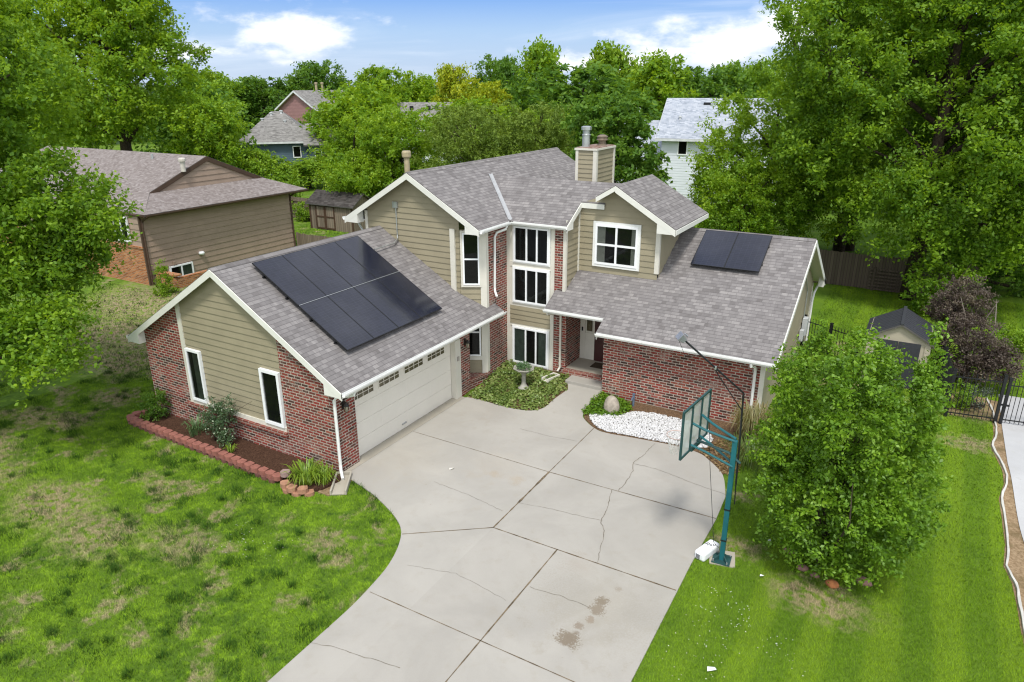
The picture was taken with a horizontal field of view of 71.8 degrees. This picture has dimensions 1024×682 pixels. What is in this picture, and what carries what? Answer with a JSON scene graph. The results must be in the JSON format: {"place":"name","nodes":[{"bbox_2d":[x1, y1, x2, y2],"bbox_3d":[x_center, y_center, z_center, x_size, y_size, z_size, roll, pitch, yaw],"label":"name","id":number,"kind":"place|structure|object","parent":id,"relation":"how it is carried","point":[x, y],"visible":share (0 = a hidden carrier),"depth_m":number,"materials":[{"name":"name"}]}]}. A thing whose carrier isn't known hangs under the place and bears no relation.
{"place":"outdoors","nodes":[
{"label":"outdoors","id":0,"kind":"place"},
{"bbox_2d":[182,414,206,436],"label":"iris","id":1,"kind":"object","parent":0,"point":[195,429],"visible":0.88,"depth_m":21.68,"materials":[{"name":"green plant"}]},
{"bbox_2d":[268,384,724,681],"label":"driveway","id":2,"kind":"structure","parent":0,"point":[559,538],"depth_m":16.35,"materials":[{"name":"concrete"}]},
{"bbox_2d":[6,0,988,86],"label":"sky","id":3,"kind":"structure","parent":0,"point":[262,38],"materials":[{"name":"blue"}]},
{"bbox_2d":[0,130,1023,681],"bbox_3d":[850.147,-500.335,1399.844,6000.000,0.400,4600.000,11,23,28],"label":"lawn","id":4,"kind":"structure","parent":0,"point":[822,296],"depth_m":15.67,"materials":[{"name":"plant"}]},
{"bbox_2d":[0,0,87,151],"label":"ash tree","id":5,"kind":"object","parent":4,"relation":"on","point":[18,37],"visible":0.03,"depth_m":61.50,"materials":[{"name":"green plant"}]},
{"bbox_2d":[0,0,143,411],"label":"oak tree","id":6,"kind":"object","parent":4,"relation":"on","point":[41,254],"visible":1,"depth_m":19.50,"materials":[{"name":"green plant"}]},
{"bbox_2d":[4,0,218,150],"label":"ash tree","id":7,"kind":"object","parent":4,"relation":"on","point":[110,30],"visible":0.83,"depth_m":52.77,"materials":[{"name":"green plant"}]},
{"bbox_2d":[0,146,308,285],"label":"house","id":8,"kind":"structure","parent":4,"relation":"on","point":[200,213],"depth_m":39.82,"materials":[{"name":"brown"}]},
{"bbox_2d":[113,217,131,241],"bbox_3d":[-20.216,-5.808,36.605,1.200,1.300,0.090,11,23,28],"label":"window","id":9,"kind":"structure","parent":8,"relation":"in","point":[125,233],"depth_m":36.51,"materials":[{"name":"white plastic"}]},
{"bbox_2d":[169,261,194,276],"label":"window","id":10,"kind":"structure","parent":8,"relation":"in","point":[185,268],"depth_m":38.34,"materials":[{"name":"white plastic"}]},
{"bbox_2d":[149,258,179,297],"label":"shrub","id":11,"kind":"object","parent":4,"relation":"on","point":[162,289],"visible":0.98,"depth_m":35.09,"materials":[{"name":"green plant"}]},
{"bbox_2d":[156,270,205,288],"bbox_3d":[-17.258,-3.409,37.521,1.750,0.940,2.450,11,23,28],"label":"brick planter","id":12,"kind":"object","parent":4,"relation":"on","point":[183,281],"visible":0.38,"depth_m":36.57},
{"bbox_2d":[131,84,265,162],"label":"broadleaf tree","id":13,"kind":"object","parent":4,"relation":"on","point":[166,133],"visible":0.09,"depth_m":73.33,"materials":[{"name":"green plant"}]},
{"bbox_2d":[159,89,254,168],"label":"bushy tree","id":14,"kind":"object","parent":4,"relation":"on","point":[208,129],"visible":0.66,"depth_m":53.70,"materials":[{"name":"green plant"}]},
{"bbox_2d":[171,67,249,116],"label":"broadleaf tree","id":15,"kind":"object","parent":4,"relation":"on","point":[220,79],"visible":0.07,"depth_m":126.68,"materials":[{"name":"green plant"}]},
{"bbox_2d":[194,79,246,126],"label":"broadleaf tree","id":16,"kind":"object","parent":4,"relation":"on","point":[216,85],"visible":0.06,"depth_m":111.36,"materials":[{"name":"green plant"}]},
{"bbox_2d":[141,411,340,491],"bbox_3d":[-8.443,3.213,20.974,8.400,0.120,1.220,11,23,28],"label":"mulch bed","id":17,"kind":"object","parent":4,"relation":"on","point":[269,458],"visible":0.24,"depth_m":20.77,"materials":[{"name":"soil"}]},
{"bbox_2d":[133,387,171,420],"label":"shrub","id":18,"kind":"object","parent":17,"relation":"on","point":[154,405],"visible":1,"depth_m":22.57,"materials":[{"name":"green plant"}]},
{"bbox_2d":[196,393,251,447],"bbox_3d":[-8.482,2.324,21.038,2.010,1.731,1.384,2,20,6],"label":"rose bush","id":19,"kind":"object","parent":17,"relation":"on","point":[217,409],"visible":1,"depth_m":20.89,"materials":[{"name":"green plant"}]},
{"bbox_2d":[279,457,329,489],"bbox_3d":[-5.535,3.574,19.061,1.393,0.520,1.514,-5,20,-13],"label":"daylily","id":20,"kind":"object","parent":17,"relation":"on","point":[302,473],"visible":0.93,"depth_m":19.04,"materials":[{"name":"green plant"}]},
{"bbox_2d":[305,462,341,484],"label":"daylily","id":21,"kind":"object","parent":17,"relation":"on","point":[322,479],"visible":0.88,"depth_m":19.01,"materials":[{"name":"green plant"}]},
{"bbox_2d":[226,75,301,129],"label":"broadleaf tree","id":22,"kind":"object","parent":4,"relation":"on","point":[253,96],"visible":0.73,"depth_m":130.99,"materials":[{"name":"green plant"}]},
{"bbox_2d":[223,146,309,202],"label":"bushy tree","id":23,"kind":"object","parent":4,"relation":"on","point":[258,163],"visible":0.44,"depth_m":55.72,"materials":[{"name":"green plant"}]},
{"bbox_2d":[239,110,350,174],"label":"house","id":24,"kind":"structure","parent":4,"relation":"on","point":[280,133],"depth_m":80.02,"materials":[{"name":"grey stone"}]},
{"bbox_2d":[291,196,309,219],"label":"wood fence","id":25,"kind":"object","parent":4,"relation":"on","point":[296,200],"visible":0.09,"depth_m":54.97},
{"bbox_2d":[292,200,309,221],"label":"shrub","id":26,"kind":"object","parent":4,"relation":"on","point":[303,214],"visible":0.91,"depth_m":53.85,"materials":[{"name":"green plant"}]},
{"bbox_2d":[282,156,326,188],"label":"broadleaf tree","id":27,"kind":"object","parent":4,"relation":"on","point":[305,167],"visible":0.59,"depth_m":69.72,"materials":[{"name":"green plant"}]},
{"bbox_2d":[274,82,343,121],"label":"house","id":28,"kind":"structure","parent":4,"relation":"on","point":[293,104],"depth_m":115.55,"materials":[{"name":"pink"}]},
{"bbox_2d":[296,232,330,245],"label":"wood fence","id":29,"kind":"object","parent":4,"relation":"on","point":[302,238],"visible":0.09,"depth_m":44.30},
{"bbox_2d":[278,59,353,96],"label":"broadleaf tree","id":30,"kind":"object","parent":4,"relation":"on","point":[306,74],"visible":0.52,"depth_m":132.83,"materials":[{"name":"green plant"}]},
{"bbox_2d":[298,108,333,124],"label":"broadleaf tree","id":31,"kind":"object","parent":4,"relation":"on","point":[307,116],"visible":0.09,"depth_m":95.04,"materials":[{"name":"green plant"}]},
{"bbox_2d":[305,189,369,232],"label":"shed","id":32,"kind":"structure","parent":4,"relation":"on","point":[328,210],"depth_m":50.25,"materials":[{"name":"wood"}]},
{"bbox_2d":[315,205,325,228],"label":"door","id":33,"kind":"structure","parent":32,"relation":"in","point":[319,210],"depth_m":50.83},
{"bbox_2d":[324,206,335,229],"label":"door","id":34,"kind":"structure","parent":32,"relation":"in","point":[329,211],"depth_m":50.37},
{"bbox_2d":[329,471,351,494],"bbox_3d":[-4.611,3.835,19.092,0.440,0.140,1.000,-1,20,-3],"label":"splash block","id":35,"kind":"object","parent":4,"relation":"on","point":[341,487],"depth_m":18.96,"materials":[{"name":"concrete"}]},
{"bbox_2d":[302,105,401,196],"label":"hackberry tree","id":36,"kind":"object","parent":4,"relation":"on","point":[334,146],"visible":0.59,"depth_m":52.88,"materials":[{"name":"green plant"}]},
{"bbox_2d":[299,79,406,157],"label":"broadleaf tree","id":37,"kind":"object","parent":4,"relation":"on","point":[349,100],"visible":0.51,"depth_m":79.05,"materials":[{"name":"green plant"}]},
{"bbox_2d":[339,62,413,101],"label":"broadleaf tree","id":38,"kind":"object","parent":4,"relation":"on","point":[378,74],"visible":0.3,"depth_m":114.67,"materials":[{"name":"green plant"}]},
{"bbox_2d":[324,103,449,197],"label":"hackberry tree","id":39,"kind":"object","parent":4,"relation":"on","point":[395,130],"visible":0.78,"depth_m":50.81,"materials":[{"name":"green plant"}]},
{"bbox_2d":[345,396,464,470],"bbox_3d":[-3.321,2.848,22.120,0.446,0.142,5.950,11,23,28],"label":"garage apron","id":40,"kind":"object","parent":4,"relation":"on","point":[388,442],"visible":0.5,"depth_m":21.93,"materials":[{"name":"concrete"}]},
{"bbox_2d":[392,70,445,101],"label":"broadleaf tree","id":41,"kind":"object","parent":4,"relation":"on","point":[420,92],"visible":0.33,"depth_m":119.32,"materials":[{"name":"green plant"}]},
{"bbox_2d":[391,102,457,162],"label":"house","id":42,"kind":"structure","parent":4,"relation":"on","point":[415,106],"depth_m":96.51,"materials":[{"name":"grey"}]},
{"bbox_2d":[429,61,471,101],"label":"broadleaf tree","id":43,"kind":"object","parent":4,"relation":"on","point":[448,76],"visible":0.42,"depth_m":100.54,"materials":[{"name":"yellow plant"}]},
{"bbox_2d":[9,78,897,146],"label":"woods","id":44,"kind":"object","parent":4,"relation":"on","point":[266,99],"depth_m":139.03,"materials":[{"name":"green plant"}]},
{"bbox_2d":[416,95,499,160],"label":"broadleaf tree","id":45,"kind":"object","parent":4,"relation":"on","point":[480,102],"visible":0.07,"depth_m":83.19,"materials":[{"name":"green plant"}]},
{"bbox_2d":[410,101,526,169],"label":"olive tree","id":46,"kind":"object","parent":4,"relation":"on","point":[468,145],"visible":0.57,"depth_m":47.35,"materials":[{"name":"green plant"}]},
{"bbox_2d":[126,126,825,479],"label":"house","id":47,"kind":"structure","parent":4,"relation":"on","point":[416,297],"depth_m":22.84,"materials":[{"name":"brick"}]},
{"bbox_2d":[184,347,208,403],"bbox_3d":[-9.639,1.060,21.618,0.660,1.700,0.090,11,23,28],"label":"window","id":48,"kind":"structure","parent":47,"relation":"in","point":[194,361],"depth_m":21.60,"materials":[{"name":"white plastic"}]},
{"bbox_2d":[258,367,285,427],"bbox_3d":[-6.800,1.616,20.062,0.770,1.690,0.090,11,23,28],"label":"window","id":49,"kind":"structure","parent":47,"relation":"in","point":[270,380],"depth_m":20.06,"materials":[{"name":"white plastic"}]},
{"bbox_2d":[355,344,451,455],"bbox_3d":[-3.299,1.695,22.012,0.080,2.094,4.860,11,23,28],"label":"garage door","id":50,"kind":"structure","parent":47,"relation":"in","point":[387,406],"depth_m":21.85,"materials":[{"name":"paint"}]},
{"bbox_2d":[460,230,481,286],"bbox_3d":[-1.387,-2.775,23.968,0.711,1.950,0.090,0,20,1],"label":"window","id":51,"kind":"structure","parent":47,"relation":"in","point":[470,245],"depth_m":23.97,"materials":[{"name":"white plastic"}]},
{"bbox_2d":[469,327,480,355],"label":"window","id":52,"kind":"structure","parent":47,"relation":"in","point":[474,336],"depth_m":25.00,"materials":[{"name":"white plastic"}]},
{"bbox_2d":[512,265,549,306],"bbox_3d":[0.670,-1.928,25.023,1.500,1.360,0.090,11,23,28],"label":"window","id":53,"kind":"structure","parent":47,"relation":"in","point":[530,286],"depth_m":25.03,"materials":[{"name":"white plastic"}]},
{"bbox_2d":[512,324,549,369],"bbox_3d":[0.672,0.214,25.805,1.520,1.480,0.090,11,23,28],"label":"window","id":54,"kind":"structure","parent":47,"relation":"in","point":[531,345],"depth_m":25.78,"materials":[{"name":"white plastic"}]},
{"bbox_2d":[513,225,550,266],"bbox_3d":[0.673,-3.313,24.516,1.480,1.350,0.090,11,23,28],"label":"window","id":55,"kind":"structure","parent":47,"relation":"in","point":[531,245],"depth_m":24.51,"materials":[{"name":"white plastic"}]},
{"bbox_2d":[594,321,603,361],"bbox_3d":[3.413,-0.099,25.535,0.940,2.100,0.115,11,23,28],"label":"front door","id":56,"kind":"structure","parent":47,"relation":"in","point":[599,343],"depth_m":25.80,"materials":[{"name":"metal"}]},
{"bbox_2d":[592,221,641,270],"bbox_3d":[3.542,-3.231,24.019,1.710,1.560,0.100,11,23,28],"label":"window","id":57,"kind":"structure","parent":47,"relation":"in","point":[615,245],"depth_m":24.01,"materials":[{"name":"white plastic"}]},
{"bbox_2d":[432,100,522,164],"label":"broadleaf tree","id":58,"kind":"object","parent":4,"relation":"on","point":[490,108],"visible":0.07,"depth_m":74.84,"materials":[{"name":"green plant"}]},
{"bbox_2d":[450,75,511,109],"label":"broadleaf tree","id":59,"kind":"object","parent":4,"relation":"on","point":[495,93],"visible":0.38,"depth_m":94.72,"materials":[{"name":"yellow plant"}]},
{"bbox_2d":[468,53,528,104],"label":"broadleaf tree","id":60,"kind":"object","parent":4,"relation":"on","point":[503,68],"visible":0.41,"depth_m":123.39,"materials":[{"name":"green plant"}]},
{"bbox_2d":[476,103,572,155],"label":"broadleaf tree","id":61,"kind":"object","parent":4,"relation":"on","point":[503,110],"visible":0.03,"depth_m":60.40,"materials":[{"name":"green plant"}]},
{"bbox_2d":[482,98,581,160],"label":"olive tree","id":62,"kind":"object","parent":4,"relation":"on","point":[550,131],"visible":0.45,"depth_m":47.13,"materials":[{"name":"green plant"}]},
{"bbox_2d":[511,34,569,109],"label":"broadleaf tree","id":63,"kind":"object","parent":4,"relation":"on","point":[537,53],"visible":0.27,"depth_m":89.62,"materials":[{"name":"green plant"}]},
{"bbox_2d":[504,60,662,148],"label":"broadleaf tree","id":64,"kind":"object","parent":4,"relation":"on","point":[581,76],"visible":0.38,"depth_m":73.27,"materials":[{"name":"green plant"}]},
{"bbox_2d":[582,38,637,89],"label":"broadleaf tree","id":65,"kind":"object","parent":4,"relation":"on","point":[613,56],"visible":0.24,"depth_m":95.88,"materials":[{"name":"green plant"}]},
{"bbox_2d":[559,91,675,189],"bbox_3d":[5.929,-9.273,40.475,5.761,9.580,6.965,-18,26,-40],"label":"magnolia tree","id":66,"kind":"object","parent":4,"relation":"on","point":[618,127],"visible":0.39,"depth_m":38.86,"materials":[{"name":"green plant"}]},
{"bbox_2d":[628,48,700,118],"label":"broadleaf tree","id":67,"kind":"object","parent":4,"relation":"on","point":[660,77],"visible":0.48,"depth_m":80.27,"materials":[{"name":"green plant"}]},
{"bbox_2d":[616,98,782,204],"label":"house","id":68,"kind":"structure","parent":4,"relation":"on","point":[675,136],"depth_m":61.47,"materials":[{"name":"white"}]},
{"bbox_2d":[677,141,687,154],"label":"window","id":69,"kind":"structure","parent":68,"relation":"in","point":[682,148],"depth_m":60.97,"materials":[{"name":"glass"}]},
{"bbox_2d":[695,539,719,561],"bbox_3d":[4.475,4.799,16.211,0.665,0.230,0.270,-17,26,-39],"label":"white box","id":70,"kind":"object","parent":4,"relation":"on","point":[706,550],"visible":0.97,"depth_m":16.09,"materials":[{"name":"plastic"}]},
{"bbox_2d":[679,62,759,97],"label":"broadleaf tree","id":71,"kind":"object","parent":4,"relation":"on","point":[710,85],"visible":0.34,"depth_m":89.29,"materials":[{"name":"green plant"}]},
{"bbox_2d":[709,550,734,567],"bbox_3d":[4.788,4.953,16.109,0.560,0.047,0.560,5,21,15],"label":"concrete pad","id":72,"kind":"object","parent":4,"relation":"on","point":[732,562],"visible":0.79,"depth_m":16.03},
{"bbox_2d":[667,388,740,566],"bbox_3d":[4.237,3.067,15.763,1.471,3.737,1.432,-2,20,-6],"label":"basketball hoop","id":73,"kind":"object","parent":72,"relation":"on","point":[690,426],"visible":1,"depth_m":15.39,"materials":[{"name":"teal paint"}]},
{"bbox_2d":[675,331,743,504],"bbox_3d":[4.095,1.702,14.836,1.578,3.995,0.234,-1,20,-1],"label":"flood light pole","id":74,"kind":"object","parent":73,"relation":"attached to","point":[680,336],"visible":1,"depth_m":14.55,"materials":[{"name":"black metal"}]},
{"bbox_2d":[712,56,783,97],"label":"broadleaf tree","id":75,"kind":"object","parent":4,"relation":"on","point":[771,72],"visible":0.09,"depth_m":95.17,"materials":[{"name":"green plant"}]},
{"bbox_2d":[690,151,823,234],"bbox_3d":[12.272,-6.386,36.199,6.644,7.016,4.975,11,23,28],"label":"bushy tree","id":76,"kind":"object","parent":4,"relation":"on","point":[761,194],"visible":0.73,"depth_m":35.30,"materials":[{"name":"green plant"}]},
{"bbox_2d":[678,69,871,247],"bbox_3d":[14.137,-9.074,37.993,10.005,10.822,8.522,11,23,28],"label":"maple tree","id":77,"kind":"object","parent":4,"relation":"on","point":[745,118],"visible":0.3,"depth_m":36.78,"materials":[{"name":"green plant"}]},
{"bbox_2d":[800,314,861,372],"bbox_3d":[11.697,0.075,26.093,0.100,1.560,2.398,-11,23,-28],"label":"iron fence","id":78,"kind":"object","parent":4,"relation":"on","point":[831,329],"visible":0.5,"depth_m":25.91,"materials":[{"name":"black metal"}]},
{"bbox_2d":[736,315,958,597],"bbox_3d":[6.978,2.333,14.769,4.128,6.049,3.746,11,23,28],"label":"pear tree","id":79,"kind":"object","parent":4,"relation":"on","point":[817,450],"visible":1,"depth_m":14.13,"materials":[{"name":"green plant"}]},
{"bbox_2d":[750,0,972,251],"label":"maple tree","id":80,"kind":"object","parent":4,"relation":"on","point":[840,247],"visible":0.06,"depth_m":40.75,"materials":[{"name":"green plant"}]},
{"bbox_2d":[743,0,1023,300],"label":"maple tree","id":81,"kind":"object","parent":4,"relation":"on","point":[941,28],"visible":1,"depth_m":30.07,"materials":[{"name":"green plant"}]},
{"bbox_2d":[866,267,904,292],"bbox_3d":[18.514,-2.983,34.918,1.700,1.200,0.150,11,23,28],"label":"pallet","id":82,"kind":"object","parent":4,"relation":"on","point":[872,282],"visible":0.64,"depth_m":34.97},
{"bbox_2d":[813,249,978,295],"bbox_3d":[12.644,-4.536,38.430,21.502,1.780,0.130,11,23,29],"label":"wood fence","id":83,"kind":"object","parent":4,"relation":"on","point":[832,275],"visible":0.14,"depth_m":35.64,"materials":[{"name":"wood"}]},
{"bbox_2d":[861,306,936,388],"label":"shed","id":84,"kind":"structure","parent":4,"relation":"on","point":[900,328],"depth_m":23.79,"materials":[{"name":"beige plastic"}]},
{"bbox_2d":[877,338,898,383],"bbox_3d":[12.675,0.704,24.110,0.650,1.580,0.051,11,23,28],"label":"door","id":85,"kind":"structure","parent":84,"relation":"in","point":[890,342],"depth_m":23.82,"materials":[{"name":"grey plastic"}]},
{"bbox_2d":[891,341,920,387],"bbox_3d":[13.254,0.816,23.793,0.650,1.580,0.051,11,23,28],"label":"door","id":86,"kind":"structure","parent":84,"relation":"in","point":[914,349],"depth_m":23.67,"materials":[{"name":"grey plastic"}]},
{"bbox_2d":[869,56,978,167],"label":"broadleaf tree","id":87,"kind":"object","parent":4,"relation":"on","point":[903,132],"visible":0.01,"depth_m":53.20,"materials":[{"name":"green plant"}]},
{"bbox_2d":[933,335,953,409],"bbox_3d":[14.347,0.950,23.570,0.100,1.610,4.022,8,22,23],"label":"iron fence","id":88,"kind":"object","parent":4,"relation":"on","point":[949,362],"visible":0.47,"depth_m":22.90,"materials":[{"name":"black metal"}]},
{"bbox_2d":[899,241,993,318],"bbox_3d":[18.913,-2.610,30.888,3.453,3.478,3.146,11,23,28],"label":"shrub","id":89,"kind":"object","parent":4,"relation":"on","point":[957,270],"visible":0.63,"depth_m":30.54,"materials":[{"name":"green plant"}]},
{"bbox_2d":[886,4,1023,275],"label":"maple tree","id":90,"kind":"object","parent":4,"relation":"on","point":[913,124],"visible":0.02,"depth_m":34.98,"materials":[{"name":"green plant"}]},
{"bbox_2d":[943,378,987,410],"bbox_3d":[14.083,1.794,22.304,1.552,1.072,1.608,11,23,28],"label":"shrub","id":91,"kind":"object","parent":4,"relation":"on","point":[964,398],"visible":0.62,"depth_m":22.32,"materials":[{"name":"green plant"}]},
{"bbox_2d":[943,384,994,409],"bbox_3d":[14.304,1.921,22.188,1.433,0.919,2.020,11,23,28],"label":"shrub","id":92,"kind":"object","parent":4,"relation":"on","point":[984,395],"visible":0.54,"depth_m":22.41,"materials":[{"name":"green plant"}]},
{"bbox_2d":[921,273,1023,388],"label":"purple tree","id":93,"kind":"object","parent":4,"relation":"on","point":[992,360],"visible":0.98,"depth_m":23.70,"materials":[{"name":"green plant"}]},
{"bbox_2d":[926,214,1023,297],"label":"hedge","id":94,"kind":"object","parent":4,"relation":"on","point":[1019,279],"visible":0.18,"depth_m":34.36,"materials":[{"name":"green plant"}]},
{"bbox_2d":[944,368,1008,422],"bbox_3d":[14.106,1.689,21.532,1.414,1.610,0.100,8,21,21],"label":"iron fence","id":95,"kind":"object","parent":4,"relation":"on","point":[1003,387],"visible":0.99,"depth_m":21.47,"materials":[{"name":"black metal"}]},
{"bbox_2d":[949,392,1023,642],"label":"dirt strip","id":96,"kind":"object","parent":4,"relation":"on","point":[1016,556],"visible":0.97,"depth_m":17.45,"materials":[{"name":"soil"}]},
{"bbox_2d":[985,398,1023,633],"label":"lawn edging","id":97,"kind":"object","parent":96,"relation":"on","point":[1019,602],"visible":0.97,"depth_m":17.03,"materials":[{"name":"white plastic"}]},
{"bbox_2d":[994,322,1023,351],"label":"shrub","id":98,"kind":"object","parent":4,"relation":"on","point":[1015,340],"visible":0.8,"depth_m":27.10,"materials":[{"name":"green plant"}]},
{"bbox_2d":[469,362,744,471],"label":"planting soil","id":99,"kind":"structure","parent":0,"point":[641,407],"depth_m":22.48,"materials":[{"name":"soil"}]},
{"bbox_2d":[467,359,568,410],"bbox_3d":[0.367,1.595,24.763,3.159,0.698,2.904,11,23,28],"label":"ground cover","id":100,"kind":"object","parent":99,"relation":"on","point":[505,398],"visible":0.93,"depth_m":24.59,"materials":[{"name":"green plant"}]},
{"bbox_2d":[513,364,534,389],"bbox_3d":[0.410,1.286,24.578,0.726,0.790,0.726,2,20,7],"label":"birdbath","id":101,"kind":"object","parent":100,"relation":"on","point":[523,383],"visible":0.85,"depth_m":24.51,"materials":[{"name":"stone"}]},
{"bbox_2d":[581,391,632,416],"bbox_3d":[3.183,2.147,23.142,1.616,0.481,1.437,11,23,28],"label":"ground cover","id":102,"kind":"object","parent":99,"relation":"on","point":[599,407],"visible":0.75,"depth_m":23.08,"materials":[{"name":"green plant"}]},
{"bbox_2d":[604,395,619,413],"bbox_3d":[3.226,2.128,22.912,0.529,0.774,0.384,11,23,28],"label":"boulder","id":103,"kind":"object","parent":99,"relation":"on","point":[611,402],"visible":0.89,"depth_m":22.74,"materials":[{"name":"beige stone"}]},
{"bbox_2d":[589,411,713,448],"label":"white pebbles","id":104,"kind":"object","parent":99,"relation":"on","point":[636,423],"visible":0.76,"depth_m":22.11,"materials":[{"name":"gravel"}]},
{"bbox_2d":[699,439,744,474],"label":"fallen leaves","id":105,"kind":"object","parent":99,"relation":"on","point":[723,466],"visible":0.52,"depth_m":20.43,"materials":[{"name":"brown plant"}]},
{"bbox_2d":[717,430,774,472],"bbox_3d":[6.780,3.114,19.877,2.244,0.782,2.102,11,23,28],"label":"shrub","id":106,"kind":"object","parent":99,"relation":"on","point":[745,451],"depth_m":19.76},
{"bbox_2d":[724,398,772,448],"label":"ornamental grass","id":107,"kind":"object","parent":99,"relation":"on","point":[751,416],"depth_m":20.42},
{"bbox_2d":[999,394,1023,539],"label":"concrete path","id":108,"kind":"structure","parent":0,"point":[1013,433],"depth_m":20.01,"materials":[{"name":"concrete"}]},
{"bbox_2d":[998,377,1023,424],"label":"iron gate","id":109,"kind":"structure","parent":108,"relation":"on","point":[1004,405],"depth_m":21.22,"materials":[{"name":"black metal"}]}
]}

